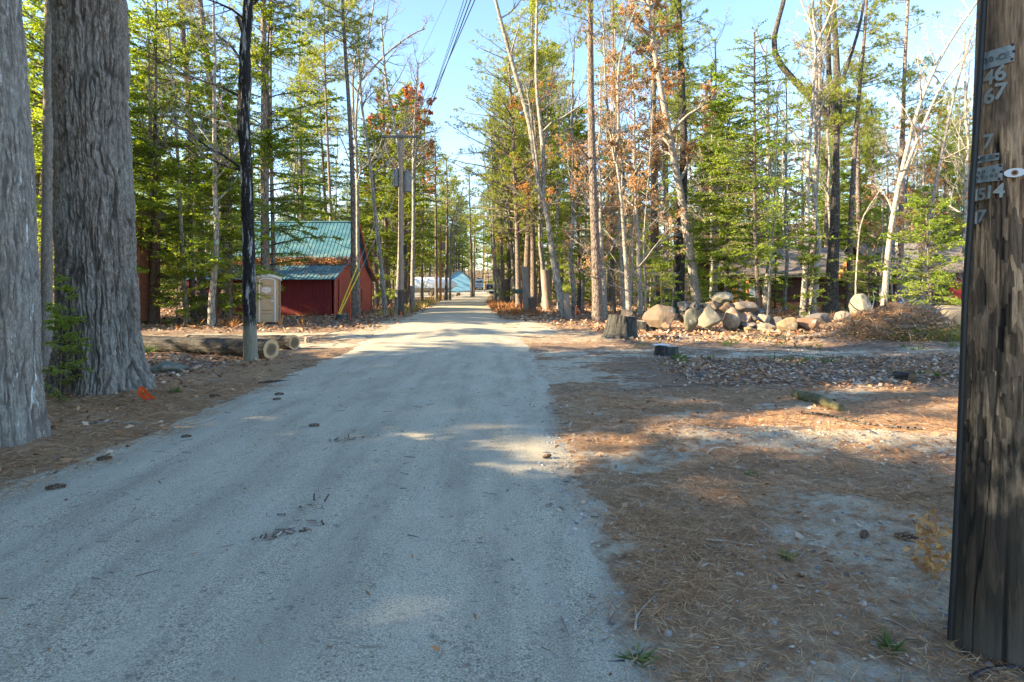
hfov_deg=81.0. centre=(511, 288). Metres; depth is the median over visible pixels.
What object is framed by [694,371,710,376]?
boulder
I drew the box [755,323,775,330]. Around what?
boulder
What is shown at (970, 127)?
pine tree
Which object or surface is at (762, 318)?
boulder
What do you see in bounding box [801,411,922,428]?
stick
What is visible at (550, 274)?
bare tree
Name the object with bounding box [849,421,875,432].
stick
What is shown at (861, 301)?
boulder
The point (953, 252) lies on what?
red building
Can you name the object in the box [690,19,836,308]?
hemlock tree
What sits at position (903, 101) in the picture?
pine tree
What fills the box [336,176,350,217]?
pine tree
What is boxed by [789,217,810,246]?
beech tree
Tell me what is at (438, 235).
hemlock tree
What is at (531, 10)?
pine tree
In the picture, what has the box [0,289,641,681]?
road
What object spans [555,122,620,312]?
beech tree
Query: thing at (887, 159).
bare tree
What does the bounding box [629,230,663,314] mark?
hemlock tree
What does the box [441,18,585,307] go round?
pine tree
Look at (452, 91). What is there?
sky
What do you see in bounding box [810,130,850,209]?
pine tree
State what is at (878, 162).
hemlock tree
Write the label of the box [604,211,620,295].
hemlock tree
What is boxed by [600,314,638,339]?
tree stump
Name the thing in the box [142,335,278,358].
log
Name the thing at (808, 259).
hemlock tree
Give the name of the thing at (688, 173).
bare tree
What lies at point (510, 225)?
bare tree
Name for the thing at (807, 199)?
beech tree
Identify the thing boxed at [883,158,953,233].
beech tree
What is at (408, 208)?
hemlock tree
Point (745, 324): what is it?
boulder
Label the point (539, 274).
pine tree
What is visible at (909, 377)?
log
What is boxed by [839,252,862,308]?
hemlock tree
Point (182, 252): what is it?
bare tree
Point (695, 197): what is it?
hemlock tree
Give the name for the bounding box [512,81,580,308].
bare tree
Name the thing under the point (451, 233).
bare tree
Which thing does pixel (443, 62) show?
overhead wire
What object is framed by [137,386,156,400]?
flagging tape
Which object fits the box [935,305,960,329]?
boulder
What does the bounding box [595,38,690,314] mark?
beech tree
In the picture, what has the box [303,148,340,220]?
hemlock tree
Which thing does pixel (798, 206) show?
hemlock tree
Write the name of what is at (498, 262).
hemlock tree
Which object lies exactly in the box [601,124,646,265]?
hemlock tree
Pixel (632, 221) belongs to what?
beech tree
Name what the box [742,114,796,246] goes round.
hemlock tree
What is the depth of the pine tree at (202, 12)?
32.87 m
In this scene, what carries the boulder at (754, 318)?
on the boulder at (745, 324)
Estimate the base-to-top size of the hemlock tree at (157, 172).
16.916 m
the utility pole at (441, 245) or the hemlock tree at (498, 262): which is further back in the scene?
the hemlock tree at (498, 262)
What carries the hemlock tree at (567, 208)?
on the ground at (548, 352)
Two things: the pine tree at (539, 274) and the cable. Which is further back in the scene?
the pine tree at (539, 274)
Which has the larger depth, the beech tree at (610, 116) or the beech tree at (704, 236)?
the beech tree at (704, 236)
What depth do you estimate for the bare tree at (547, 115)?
45.94 m
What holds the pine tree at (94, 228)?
on the ground at (548, 352)
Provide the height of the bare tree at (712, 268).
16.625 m
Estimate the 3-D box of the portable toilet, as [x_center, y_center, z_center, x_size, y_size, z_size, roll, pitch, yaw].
[-11.398,0.445,28.000,1.200,2.210,1.240,0,0,-19]
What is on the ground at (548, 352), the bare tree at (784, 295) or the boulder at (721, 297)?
the bare tree at (784, 295)
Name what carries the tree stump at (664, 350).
on the ground at (548, 352)
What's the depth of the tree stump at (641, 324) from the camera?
20.55 m
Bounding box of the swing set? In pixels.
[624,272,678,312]
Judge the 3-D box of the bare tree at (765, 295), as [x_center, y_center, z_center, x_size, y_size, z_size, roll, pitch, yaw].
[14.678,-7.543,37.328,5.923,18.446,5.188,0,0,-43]
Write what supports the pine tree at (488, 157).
on the ground at (548, 352)
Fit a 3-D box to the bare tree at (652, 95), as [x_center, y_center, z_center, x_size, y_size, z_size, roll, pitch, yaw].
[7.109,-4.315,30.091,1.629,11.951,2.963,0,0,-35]
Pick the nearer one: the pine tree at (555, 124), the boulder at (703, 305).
the boulder at (703, 305)
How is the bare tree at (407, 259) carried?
on the ground at (548, 352)
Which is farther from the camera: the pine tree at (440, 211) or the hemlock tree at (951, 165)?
the pine tree at (440, 211)
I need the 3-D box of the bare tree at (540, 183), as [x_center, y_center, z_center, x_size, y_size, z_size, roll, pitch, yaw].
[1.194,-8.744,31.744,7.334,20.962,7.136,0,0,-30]
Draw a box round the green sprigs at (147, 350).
[143,343,157,352]
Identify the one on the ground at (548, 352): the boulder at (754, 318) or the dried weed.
the dried weed
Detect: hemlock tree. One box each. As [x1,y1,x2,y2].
[22,0,141,326]
[22,0,145,262]
[28,10,182,273]
[28,39,43,180]
[41,274,94,403]
[128,0,223,323]
[128,8,189,306]
[130,47,186,286]
[134,161,177,280]
[135,32,204,253]
[136,20,238,318]
[146,123,220,305]
[153,239,194,325]
[158,50,278,322]
[160,156,194,291]
[160,200,179,292]
[182,103,283,322]
[191,235,228,316]
[207,0,343,304]
[220,115,274,245]
[279,66,371,243]
[280,147,322,220]
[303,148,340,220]
[333,112,397,292]
[345,157,397,305]
[346,116,410,307]
[347,188,383,272]
[362,89,446,298]
[388,106,449,298]
[391,221,430,289]
[415,201,434,276]
[424,213,442,273]
[426,205,456,290]
[427,196,449,276]
[443,208,469,272]
[448,197,479,270]
[464,208,485,279]
[466,160,504,296]
[475,188,506,292]
[478,162,530,266]
[488,99,566,291]
[489,125,546,298]
[492,93,567,296]
[530,95,604,303]
[536,103,628,310]
[565,201,589,288]
[582,147,642,300]
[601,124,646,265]
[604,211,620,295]
[620,109,696,293]
[626,151,669,296]
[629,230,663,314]
[645,233,682,307]
[669,58,761,295]
[669,72,783,304]
[669,191,686,271]
[673,117,735,297]
[684,102,778,313]
[685,148,744,295]
[688,249,712,302]
[689,127,737,258]
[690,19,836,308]
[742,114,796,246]
[759,217,794,308]
[762,127,824,246]
[780,160,822,246]
[780,195,799,246]
[784,221,830,315]
[789,129,850,248]
[789,165,823,229]
[802,87,880,250]
[810,148,863,239]
[825,200,910,302]
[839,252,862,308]
[840,154,894,242]
[840,172,849,223]
[840,194,848,241]
[844,114,897,231]
[844,194,896,308]
[847,177,889,240]
[869,193,966,305]
[889,184,949,305]
[909,127,970,240]
[939,123,971,240]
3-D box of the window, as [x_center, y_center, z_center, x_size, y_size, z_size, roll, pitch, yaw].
[18.500,0.150,45.962,0.620,1.000,0.075,0,0,0]
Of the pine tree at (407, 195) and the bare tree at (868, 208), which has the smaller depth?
the bare tree at (868, 208)
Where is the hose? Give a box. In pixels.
[968,664,1023,680]
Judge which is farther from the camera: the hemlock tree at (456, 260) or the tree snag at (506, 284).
the hemlock tree at (456, 260)
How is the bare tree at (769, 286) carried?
on the ground at (548, 352)
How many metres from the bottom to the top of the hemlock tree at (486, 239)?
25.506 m
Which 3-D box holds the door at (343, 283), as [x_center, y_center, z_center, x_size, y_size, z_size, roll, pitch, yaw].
[-10.625,0.520,38.250,0.050,2.200,2.700,0,0,0]
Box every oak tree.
[363,97,399,303]
[387,99,435,197]
[397,81,440,304]
[496,76,559,308]
[886,119,943,231]
[893,106,962,305]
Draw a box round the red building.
[844,234,962,305]
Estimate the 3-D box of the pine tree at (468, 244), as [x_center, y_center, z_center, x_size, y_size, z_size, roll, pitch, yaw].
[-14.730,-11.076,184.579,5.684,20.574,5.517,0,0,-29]
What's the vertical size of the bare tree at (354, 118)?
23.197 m
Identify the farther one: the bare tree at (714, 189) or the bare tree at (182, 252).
the bare tree at (714, 189)
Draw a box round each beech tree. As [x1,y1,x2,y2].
[483,205,523,300]
[553,47,640,317]
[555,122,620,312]
[558,124,688,315]
[578,0,671,315]
[582,152,650,303]
[588,171,652,285]
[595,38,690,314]
[603,167,683,300]
[617,0,717,312]
[626,55,742,305]
[628,207,673,306]
[685,208,724,290]
[687,92,757,310]
[782,0,861,317]
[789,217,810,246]
[839,184,924,303]
[843,182,937,301]
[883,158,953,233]
[929,154,970,282]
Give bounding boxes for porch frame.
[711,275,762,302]
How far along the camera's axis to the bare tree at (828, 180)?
57.65 m
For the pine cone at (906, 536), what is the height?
0.060 m
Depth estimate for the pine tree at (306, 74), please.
43.93 m
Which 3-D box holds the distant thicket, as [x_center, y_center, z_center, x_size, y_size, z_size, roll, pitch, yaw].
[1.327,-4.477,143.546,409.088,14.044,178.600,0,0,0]
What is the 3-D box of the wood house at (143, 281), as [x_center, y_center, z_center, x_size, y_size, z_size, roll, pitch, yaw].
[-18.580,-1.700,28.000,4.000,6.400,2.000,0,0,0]
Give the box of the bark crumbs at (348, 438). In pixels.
[329,434,364,441]
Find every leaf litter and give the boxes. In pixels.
[0,350,959,681]
[141,302,959,342]
[208,252,347,277]
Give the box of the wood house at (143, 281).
[135,198,168,320]
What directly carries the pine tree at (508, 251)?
on the ground at (548, 352)
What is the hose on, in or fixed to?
on the ground at (548, 352)
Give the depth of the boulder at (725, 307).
20.72 m
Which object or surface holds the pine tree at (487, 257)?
on the ground at (548, 352)
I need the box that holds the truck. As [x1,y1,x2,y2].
[475,278,483,289]
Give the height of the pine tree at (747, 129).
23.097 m
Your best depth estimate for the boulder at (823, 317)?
21.19 m
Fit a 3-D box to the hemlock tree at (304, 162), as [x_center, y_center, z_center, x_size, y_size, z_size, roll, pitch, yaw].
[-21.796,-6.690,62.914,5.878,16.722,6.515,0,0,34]
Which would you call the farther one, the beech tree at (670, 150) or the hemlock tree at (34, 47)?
the beech tree at (670, 150)
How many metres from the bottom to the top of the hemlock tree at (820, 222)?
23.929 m
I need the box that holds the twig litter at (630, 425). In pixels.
[0,309,958,681]
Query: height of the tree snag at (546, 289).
3.000 m
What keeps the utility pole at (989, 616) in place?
on the ground at (548, 352)
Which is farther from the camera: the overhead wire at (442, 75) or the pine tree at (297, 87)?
the pine tree at (297, 87)
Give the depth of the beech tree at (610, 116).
27.43 m
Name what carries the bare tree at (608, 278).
on the ground at (548, 352)
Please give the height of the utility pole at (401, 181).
10.550 m
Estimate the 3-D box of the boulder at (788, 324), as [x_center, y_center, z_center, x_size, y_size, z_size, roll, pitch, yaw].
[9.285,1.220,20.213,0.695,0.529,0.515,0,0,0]
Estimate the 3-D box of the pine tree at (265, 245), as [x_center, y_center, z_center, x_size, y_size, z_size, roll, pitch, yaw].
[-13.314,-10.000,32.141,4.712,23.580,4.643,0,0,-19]
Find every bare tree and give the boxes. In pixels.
[22,2,44,222]
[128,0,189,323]
[131,0,305,361]
[132,0,205,322]
[166,0,277,326]
[181,116,240,261]
[208,1,294,273]
[250,126,281,220]
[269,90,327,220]
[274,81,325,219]
[319,1,430,314]
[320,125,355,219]
[324,0,432,313]
[346,0,441,313]
[366,170,397,300]
[368,140,397,303]
[372,146,409,301]
[380,118,425,277]
[391,152,416,284]
[396,38,443,307]
[407,123,448,233]
[443,175,474,299]
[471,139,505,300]
[477,122,505,300]
[482,108,518,300]
[494,0,619,316]
[505,31,571,292]
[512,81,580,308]
[516,62,573,269]
[521,190,537,285]
[543,9,613,315]
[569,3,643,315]
[596,120,624,302]
[621,103,671,303]
[628,87,667,311]
[634,173,650,301]
[640,102,700,221]
[668,83,722,300]
[677,4,745,288]
[717,14,796,312]
[737,140,765,237]
[745,0,851,313]
[757,48,820,309]
[761,85,783,314]
[764,123,810,246]
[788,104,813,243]
[798,72,858,225]
[854,158,899,294]
[864,129,912,225]
[866,101,938,239]
[867,0,976,305]
[882,135,915,218]
[904,14,975,304]
[907,145,950,231]
[915,5,975,305]
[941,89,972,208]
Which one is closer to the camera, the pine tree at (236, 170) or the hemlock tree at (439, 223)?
the pine tree at (236, 170)
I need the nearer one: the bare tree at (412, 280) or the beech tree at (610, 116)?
the beech tree at (610, 116)
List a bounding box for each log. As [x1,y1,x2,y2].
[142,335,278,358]
[186,335,299,349]
[791,390,844,411]
[892,371,916,381]
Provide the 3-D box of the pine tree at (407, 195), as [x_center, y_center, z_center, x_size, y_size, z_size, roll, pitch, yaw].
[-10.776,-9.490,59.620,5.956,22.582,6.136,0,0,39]
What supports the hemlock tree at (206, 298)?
on the ground at (548, 352)
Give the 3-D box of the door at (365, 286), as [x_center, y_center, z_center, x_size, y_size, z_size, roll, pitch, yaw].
[-10.625,0.520,43.500,0.050,2.200,3.200,0,0,0]
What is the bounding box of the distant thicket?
[160,224,868,303]
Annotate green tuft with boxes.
[165,385,181,392]
[615,638,661,667]
[671,351,690,359]
[741,467,757,475]
[776,545,798,561]
[867,624,909,658]
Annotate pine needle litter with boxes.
[0,341,352,518]
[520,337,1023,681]
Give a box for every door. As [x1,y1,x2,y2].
[260,279,273,321]
[339,279,349,313]
[360,280,370,310]
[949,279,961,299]
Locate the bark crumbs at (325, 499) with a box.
[266,493,328,515]
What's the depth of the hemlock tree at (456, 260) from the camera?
153.65 m
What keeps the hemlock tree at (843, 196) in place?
on the ground at (548, 352)
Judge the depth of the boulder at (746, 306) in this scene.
20.69 m
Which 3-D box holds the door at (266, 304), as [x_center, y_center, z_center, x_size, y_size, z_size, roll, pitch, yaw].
[-11.206,0.550,27.457,0.600,1.940,0.062,0,0,-19]
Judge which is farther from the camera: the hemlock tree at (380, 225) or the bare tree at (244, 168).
the hemlock tree at (380, 225)
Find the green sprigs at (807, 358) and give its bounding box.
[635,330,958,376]
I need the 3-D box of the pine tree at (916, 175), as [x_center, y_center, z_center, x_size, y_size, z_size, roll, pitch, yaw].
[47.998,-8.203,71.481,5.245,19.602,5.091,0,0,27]
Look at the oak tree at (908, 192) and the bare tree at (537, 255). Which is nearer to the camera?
the oak tree at (908, 192)
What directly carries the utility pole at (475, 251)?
on the ground at (548, 352)
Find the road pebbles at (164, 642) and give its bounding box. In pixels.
[0,378,741,681]
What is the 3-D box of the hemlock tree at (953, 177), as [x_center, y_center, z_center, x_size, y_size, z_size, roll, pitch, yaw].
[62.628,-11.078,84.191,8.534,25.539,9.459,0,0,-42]
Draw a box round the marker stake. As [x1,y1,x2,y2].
[350,284,350,319]
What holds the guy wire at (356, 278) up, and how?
attached to the utility pole at (401, 181)
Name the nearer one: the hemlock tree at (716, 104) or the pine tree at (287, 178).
the hemlock tree at (716, 104)
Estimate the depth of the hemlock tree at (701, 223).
61.22 m
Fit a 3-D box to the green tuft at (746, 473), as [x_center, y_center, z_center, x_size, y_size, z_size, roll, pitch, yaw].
[1.951,1.502,4.912,0.159,0.085,0.157,0,0,0]
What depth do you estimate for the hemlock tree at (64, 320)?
7.91 m
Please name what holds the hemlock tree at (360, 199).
on the ground at (548, 352)
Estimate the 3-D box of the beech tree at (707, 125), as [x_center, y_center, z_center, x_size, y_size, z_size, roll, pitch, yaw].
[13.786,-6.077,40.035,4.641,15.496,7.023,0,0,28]
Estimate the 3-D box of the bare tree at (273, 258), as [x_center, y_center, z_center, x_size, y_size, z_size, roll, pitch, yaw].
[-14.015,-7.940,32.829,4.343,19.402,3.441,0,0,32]
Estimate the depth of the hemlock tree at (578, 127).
37.94 m
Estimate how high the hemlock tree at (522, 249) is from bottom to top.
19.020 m
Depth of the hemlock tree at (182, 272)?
26.41 m
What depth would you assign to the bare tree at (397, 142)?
36.93 m
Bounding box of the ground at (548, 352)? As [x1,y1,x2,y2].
[0,270,1023,681]
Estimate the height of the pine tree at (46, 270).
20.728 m
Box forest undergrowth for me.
[166,299,879,327]
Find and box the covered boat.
[415,277,456,294]
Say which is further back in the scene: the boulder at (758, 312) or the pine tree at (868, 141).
the pine tree at (868, 141)
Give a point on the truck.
(478, 285)
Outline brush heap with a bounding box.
[824,291,960,341]
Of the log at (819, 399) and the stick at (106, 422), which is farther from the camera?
the log at (819, 399)
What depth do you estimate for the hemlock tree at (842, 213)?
91.31 m
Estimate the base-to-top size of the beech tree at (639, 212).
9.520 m
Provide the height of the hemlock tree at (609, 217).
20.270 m
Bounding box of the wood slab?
[621,308,632,314]
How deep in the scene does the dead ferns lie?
38.59 m
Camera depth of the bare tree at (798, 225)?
56.12 m
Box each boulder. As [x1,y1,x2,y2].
[150,361,189,371]
[642,304,675,327]
[662,322,670,327]
[677,301,689,310]
[678,309,683,322]
[683,308,698,331]
[689,301,699,309]
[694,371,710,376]
[697,304,723,327]
[700,303,707,307]
[706,301,720,310]
[711,292,732,302]
[719,302,733,312]
[723,307,739,330]
[733,301,757,312]
[738,321,756,329]
[739,312,751,323]
[743,326,754,331]
[748,312,757,322]
[753,308,764,316]
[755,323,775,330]
[757,314,769,322]
[769,316,782,328]
[776,317,797,330]
[796,318,819,330]
[804,313,831,323]
[834,311,850,321]
[848,293,871,314]
[935,305,960,329]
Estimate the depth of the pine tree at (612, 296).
37.90 m
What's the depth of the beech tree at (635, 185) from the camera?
26.94 m
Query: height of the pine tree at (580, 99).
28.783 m
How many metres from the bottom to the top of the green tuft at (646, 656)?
0.109 m
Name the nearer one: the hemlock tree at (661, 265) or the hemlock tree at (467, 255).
the hemlock tree at (661, 265)
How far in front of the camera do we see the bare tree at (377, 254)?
66.86 m
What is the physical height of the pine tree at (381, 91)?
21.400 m
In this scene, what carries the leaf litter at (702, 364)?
on the ground at (548, 352)
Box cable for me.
[947,0,986,640]
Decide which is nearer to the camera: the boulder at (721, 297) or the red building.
the boulder at (721, 297)
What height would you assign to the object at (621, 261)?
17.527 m
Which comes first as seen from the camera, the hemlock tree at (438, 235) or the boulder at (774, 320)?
the boulder at (774, 320)
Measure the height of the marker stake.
1.873 m
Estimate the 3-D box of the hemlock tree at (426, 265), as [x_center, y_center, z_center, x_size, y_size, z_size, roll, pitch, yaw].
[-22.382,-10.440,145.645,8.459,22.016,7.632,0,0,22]
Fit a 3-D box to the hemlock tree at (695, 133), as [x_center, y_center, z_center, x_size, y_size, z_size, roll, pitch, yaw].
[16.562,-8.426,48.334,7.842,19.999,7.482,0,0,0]
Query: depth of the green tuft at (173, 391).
8.48 m
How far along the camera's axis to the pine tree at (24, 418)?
5.76 m
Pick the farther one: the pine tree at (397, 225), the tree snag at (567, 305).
the pine tree at (397, 225)
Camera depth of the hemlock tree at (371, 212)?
71.66 m
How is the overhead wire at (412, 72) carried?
attached to the utility pole at (401, 181)
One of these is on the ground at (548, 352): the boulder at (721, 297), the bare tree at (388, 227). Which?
the bare tree at (388, 227)
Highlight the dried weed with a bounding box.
[899,509,951,578]
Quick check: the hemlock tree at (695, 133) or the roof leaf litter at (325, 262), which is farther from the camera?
the hemlock tree at (695, 133)
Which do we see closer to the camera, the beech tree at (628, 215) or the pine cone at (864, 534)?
the pine cone at (864, 534)
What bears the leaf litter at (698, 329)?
on the ground at (548, 352)
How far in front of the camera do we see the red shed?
37.87 m
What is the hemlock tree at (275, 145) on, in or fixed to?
on the ground at (548, 352)
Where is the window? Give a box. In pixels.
[749,284,754,296]
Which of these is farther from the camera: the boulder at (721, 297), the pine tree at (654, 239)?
the pine tree at (654, 239)
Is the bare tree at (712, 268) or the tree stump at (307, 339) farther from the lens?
the bare tree at (712, 268)
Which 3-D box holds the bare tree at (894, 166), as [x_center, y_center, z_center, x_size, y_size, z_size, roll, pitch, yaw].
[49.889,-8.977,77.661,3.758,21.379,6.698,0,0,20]
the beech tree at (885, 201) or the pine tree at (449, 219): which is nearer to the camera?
the beech tree at (885, 201)
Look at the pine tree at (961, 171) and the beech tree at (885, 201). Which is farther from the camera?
the pine tree at (961, 171)
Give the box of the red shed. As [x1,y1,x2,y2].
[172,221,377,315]
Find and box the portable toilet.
[255,274,281,322]
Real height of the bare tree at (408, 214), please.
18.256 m
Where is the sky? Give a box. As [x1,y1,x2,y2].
[22,0,976,269]
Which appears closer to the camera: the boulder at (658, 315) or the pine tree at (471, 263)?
the boulder at (658, 315)
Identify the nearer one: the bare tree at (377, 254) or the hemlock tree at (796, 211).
the bare tree at (377, 254)
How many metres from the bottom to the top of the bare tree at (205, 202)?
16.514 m
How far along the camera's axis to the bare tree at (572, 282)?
32.35 m
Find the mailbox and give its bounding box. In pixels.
[514,289,522,313]
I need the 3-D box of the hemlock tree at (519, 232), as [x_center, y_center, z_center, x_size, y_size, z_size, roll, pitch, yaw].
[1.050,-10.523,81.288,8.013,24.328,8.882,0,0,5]
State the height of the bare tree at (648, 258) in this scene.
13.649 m
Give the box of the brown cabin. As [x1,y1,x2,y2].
[697,247,889,306]
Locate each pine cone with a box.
[44,483,66,489]
[96,455,112,460]
[542,453,551,458]
[860,529,868,538]
[893,532,918,541]
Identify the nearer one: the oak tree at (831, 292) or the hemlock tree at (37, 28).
the hemlock tree at (37, 28)
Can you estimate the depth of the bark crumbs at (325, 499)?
4.01 m
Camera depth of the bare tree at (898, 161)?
56.94 m
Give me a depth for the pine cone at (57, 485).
4.48 m
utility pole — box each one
[381,131,419,315]
[430,224,449,300]
[473,236,476,296]
[479,245,488,290]
[953,0,1023,672]
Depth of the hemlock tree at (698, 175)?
78.99 m
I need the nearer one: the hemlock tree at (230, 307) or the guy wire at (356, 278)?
the hemlock tree at (230, 307)
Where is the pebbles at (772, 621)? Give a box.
[529,400,992,681]
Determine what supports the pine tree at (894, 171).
on the ground at (548, 352)
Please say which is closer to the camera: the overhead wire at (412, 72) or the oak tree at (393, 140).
the overhead wire at (412, 72)
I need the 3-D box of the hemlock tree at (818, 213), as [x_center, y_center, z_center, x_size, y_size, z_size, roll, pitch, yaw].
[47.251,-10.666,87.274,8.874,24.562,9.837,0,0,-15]
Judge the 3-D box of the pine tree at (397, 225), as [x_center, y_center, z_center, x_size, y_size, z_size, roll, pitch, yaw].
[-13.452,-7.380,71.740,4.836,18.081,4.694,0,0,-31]
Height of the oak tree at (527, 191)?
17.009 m
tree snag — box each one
[503,279,509,302]
[521,266,530,311]
[528,297,535,312]
[540,269,552,309]
[563,293,571,318]
[652,277,655,305]
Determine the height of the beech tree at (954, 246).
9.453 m
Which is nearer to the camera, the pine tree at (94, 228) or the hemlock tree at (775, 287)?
the pine tree at (94, 228)
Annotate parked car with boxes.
[486,284,492,289]
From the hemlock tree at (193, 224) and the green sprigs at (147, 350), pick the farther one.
the hemlock tree at (193, 224)
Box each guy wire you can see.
[338,165,398,313]
[339,196,395,313]
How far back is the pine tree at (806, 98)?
33.83 m
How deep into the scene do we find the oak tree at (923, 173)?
46.53 m
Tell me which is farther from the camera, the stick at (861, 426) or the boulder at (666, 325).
the boulder at (666, 325)
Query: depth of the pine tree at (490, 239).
90.64 m
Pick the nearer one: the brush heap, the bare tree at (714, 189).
the brush heap
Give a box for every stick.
[75,421,139,423]
[258,380,285,383]
[634,593,656,628]
[706,538,752,545]
[759,459,803,461]
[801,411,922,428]
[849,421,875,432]
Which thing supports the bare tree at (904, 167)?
on the ground at (548, 352)
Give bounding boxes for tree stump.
[304,336,311,342]
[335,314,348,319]
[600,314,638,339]
[637,320,657,332]
[653,345,678,356]
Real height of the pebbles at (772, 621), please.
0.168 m
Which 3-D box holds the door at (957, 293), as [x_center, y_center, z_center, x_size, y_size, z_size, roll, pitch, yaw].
[36.992,0.200,49.950,1.200,1.900,0.100,0,0,0]
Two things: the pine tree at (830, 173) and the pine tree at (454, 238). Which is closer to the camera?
the pine tree at (830, 173)
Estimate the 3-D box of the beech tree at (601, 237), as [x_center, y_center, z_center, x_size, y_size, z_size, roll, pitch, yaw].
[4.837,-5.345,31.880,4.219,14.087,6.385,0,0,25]
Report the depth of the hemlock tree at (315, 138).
50.76 m
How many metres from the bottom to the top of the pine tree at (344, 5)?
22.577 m
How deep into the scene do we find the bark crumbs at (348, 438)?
5.78 m
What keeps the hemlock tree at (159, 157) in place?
on the ground at (548, 352)
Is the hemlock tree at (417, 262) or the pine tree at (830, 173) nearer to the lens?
the pine tree at (830, 173)
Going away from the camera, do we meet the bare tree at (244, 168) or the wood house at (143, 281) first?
the bare tree at (244, 168)
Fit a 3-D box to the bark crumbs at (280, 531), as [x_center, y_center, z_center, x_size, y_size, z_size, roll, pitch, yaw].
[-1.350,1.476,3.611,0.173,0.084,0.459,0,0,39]
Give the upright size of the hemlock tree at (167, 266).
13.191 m
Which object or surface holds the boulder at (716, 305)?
on the ground at (548, 352)
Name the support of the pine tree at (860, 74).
on the ground at (548, 352)
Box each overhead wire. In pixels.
[197,184,396,207]
[383,0,446,131]
[404,0,470,174]
[405,0,474,154]
[415,0,463,145]
[418,0,466,131]
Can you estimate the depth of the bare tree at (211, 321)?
25.27 m
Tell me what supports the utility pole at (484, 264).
on the ground at (548, 352)
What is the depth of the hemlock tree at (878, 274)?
42.94 m
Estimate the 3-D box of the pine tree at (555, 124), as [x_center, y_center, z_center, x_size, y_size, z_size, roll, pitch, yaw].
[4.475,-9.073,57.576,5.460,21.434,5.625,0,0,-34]
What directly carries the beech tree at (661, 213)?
on the ground at (548, 352)
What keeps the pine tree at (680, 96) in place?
on the ground at (548, 352)
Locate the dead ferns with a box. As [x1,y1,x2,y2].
[485,299,546,315]
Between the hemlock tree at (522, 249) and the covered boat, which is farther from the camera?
the covered boat
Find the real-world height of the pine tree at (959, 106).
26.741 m
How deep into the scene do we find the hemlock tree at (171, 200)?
53.12 m
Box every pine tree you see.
[0,0,53,447]
[40,0,53,366]
[44,0,157,396]
[143,0,231,317]
[157,0,236,316]
[207,97,260,248]
[218,0,309,272]
[272,0,333,219]
[275,102,322,220]
[285,0,360,220]
[302,0,388,317]
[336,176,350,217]
[358,67,424,304]
[386,79,432,304]
[387,171,408,298]
[389,161,416,258]
[408,109,450,302]
[417,143,457,301]
[421,196,442,276]
[427,177,445,250]
[432,155,470,299]
[437,170,465,272]
[437,180,462,275]
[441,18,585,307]
[445,192,469,269]
[455,164,484,296]
[462,225,472,272]
[472,192,490,280]
[472,211,482,255]
[476,57,522,297]
[477,91,514,298]
[481,0,569,278]
[481,224,490,283]
[486,144,512,278]
[493,56,555,306]
[508,53,562,303]
[534,81,583,289]
[535,0,636,322]
[539,40,583,302]
[565,0,647,312]
[603,0,704,305]
[631,1,704,284]
[640,0,719,312]
[648,64,702,287]
[668,73,707,301]
[731,109,775,241]
[762,0,863,313]
[763,130,797,242]
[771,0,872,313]
[797,68,852,246]
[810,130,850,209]
[821,0,912,312]
[825,46,893,236]
[841,90,893,221]
[844,97,896,240]
[865,0,961,301]
[889,145,918,202]
[894,138,933,234]
[904,99,962,238]
[914,89,971,235]
[937,87,972,234]
[949,139,970,237]
[958,95,972,171]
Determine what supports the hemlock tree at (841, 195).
on the ground at (548, 352)
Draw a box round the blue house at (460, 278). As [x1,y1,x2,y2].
[448,270,469,291]
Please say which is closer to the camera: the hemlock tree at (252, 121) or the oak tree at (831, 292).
the oak tree at (831, 292)
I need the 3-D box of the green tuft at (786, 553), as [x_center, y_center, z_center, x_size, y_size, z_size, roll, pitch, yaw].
[1.550,1.494,3.386,0.146,0.088,0.150,0,0,16]
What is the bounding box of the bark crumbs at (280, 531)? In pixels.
[248,519,323,542]
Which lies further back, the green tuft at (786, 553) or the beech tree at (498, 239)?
the beech tree at (498, 239)
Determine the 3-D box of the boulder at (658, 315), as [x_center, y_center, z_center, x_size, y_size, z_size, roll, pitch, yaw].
[5.077,0.939,20.605,1.220,0.794,0.916,0,0,0]
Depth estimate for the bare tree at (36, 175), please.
25.56 m
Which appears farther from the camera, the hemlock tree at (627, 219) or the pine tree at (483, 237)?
the pine tree at (483, 237)
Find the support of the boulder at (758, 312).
on the ground at (548, 352)
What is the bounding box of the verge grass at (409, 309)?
[370,294,453,315]
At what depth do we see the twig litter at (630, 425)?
9.29 m
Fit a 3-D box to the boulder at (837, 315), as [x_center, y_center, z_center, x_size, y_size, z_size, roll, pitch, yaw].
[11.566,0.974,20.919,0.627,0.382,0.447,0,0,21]
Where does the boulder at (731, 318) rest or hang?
on the ground at (548, 352)
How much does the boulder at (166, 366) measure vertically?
0.299 m

